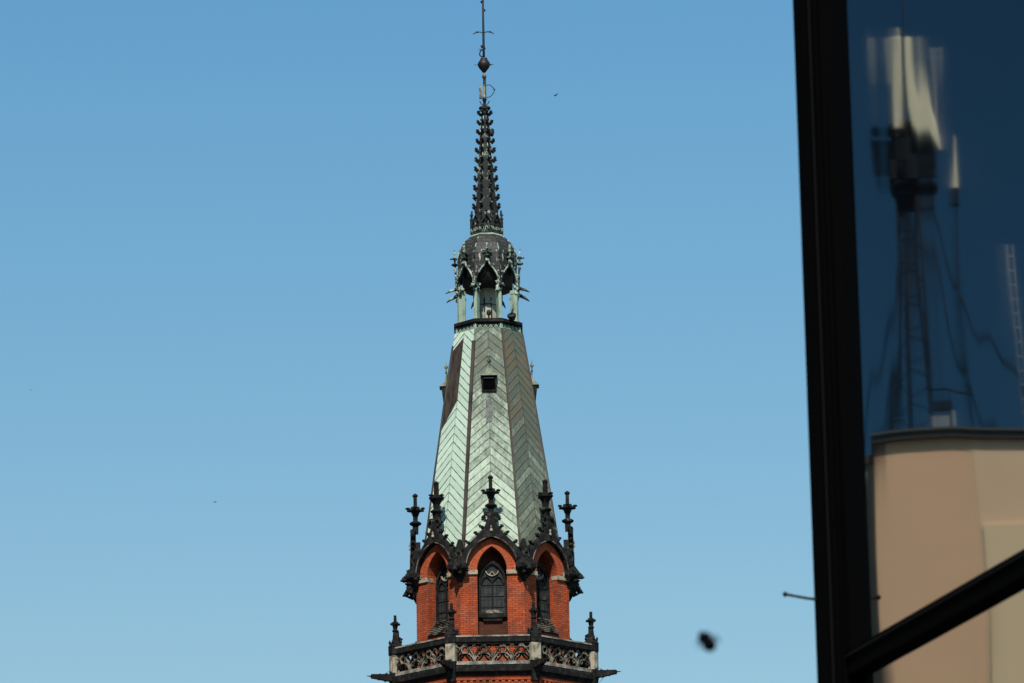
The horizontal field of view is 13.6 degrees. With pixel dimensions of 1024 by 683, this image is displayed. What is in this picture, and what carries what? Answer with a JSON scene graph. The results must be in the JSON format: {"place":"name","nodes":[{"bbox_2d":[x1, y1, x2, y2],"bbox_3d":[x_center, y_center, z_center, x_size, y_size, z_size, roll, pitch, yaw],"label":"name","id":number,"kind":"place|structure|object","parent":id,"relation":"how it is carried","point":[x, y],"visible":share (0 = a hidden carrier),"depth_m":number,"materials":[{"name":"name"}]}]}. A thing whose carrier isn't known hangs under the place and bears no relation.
{"place":"outdoors","nodes":[
{"label":"outdoors","id":0,"kind":"place"},
{"bbox_2d":[0,0,816,682],"label":"sky","id":1,"kind":"structure","parent":0,"point":[231,231],"materials":[{"name":"blue"}]},
{"bbox_2d":[368,0,620,682],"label":"church tower","id":2,"kind":"structure","parent":0,"point":[491,577],"depth_m":171.75,"materials":[{"name":"red brick"}]},
{"bbox_2d":[435,565,448,623],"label":"window","id":3,"kind":"structure","parent":2,"relation":"in","point":[442,591],"depth_m":171.44,"materials":[{"name":"black glass"}]},
{"bbox_2d":[478,560,506,617],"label":"window","id":4,"kind":"structure","parent":2,"relation":"in","point":[492,578],"depth_m":170.57,"materials":[{"name":"black glass"}]},
{"bbox_2d":[536,563,549,620],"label":"window","id":5,"kind":"structure","parent":2,"relation":"in","point":[542,581],"depth_m":171.44,"materials":[{"name":"black glass"}]},
{"bbox_2d":[694,631,716,651],"bbox_3d":[0.271,0.417,5.979,0.026,0.033,0.027,-41,2,-25],"label":"flying insect","id":6,"kind":"object","parent":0,"point":[706,640],"visible":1,"depth_m":5.97,"materials":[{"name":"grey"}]},
{"bbox_2d":[783,0,1023,682],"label":"glass fronted building","id":7,"kind":"structure","parent":0,"point":[910,123],"depth_m":13.94,"materials":[{"name":"black"}]},
{"bbox_2d":[832,0,1023,642],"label":"window pane","id":8,"kind":"structure","parent":7,"relation":"in","point":[930,93],"depth_m":13.80,"materials":[{"name":"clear glass"}]},
{"bbox_2d":[858,583,1023,682],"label":"window pane","id":9,"kind":"structure","parent":7,"relation":"in","point":[985,645],"depth_m":13.29,"materials":[{"name":"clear glass"}]}
]}

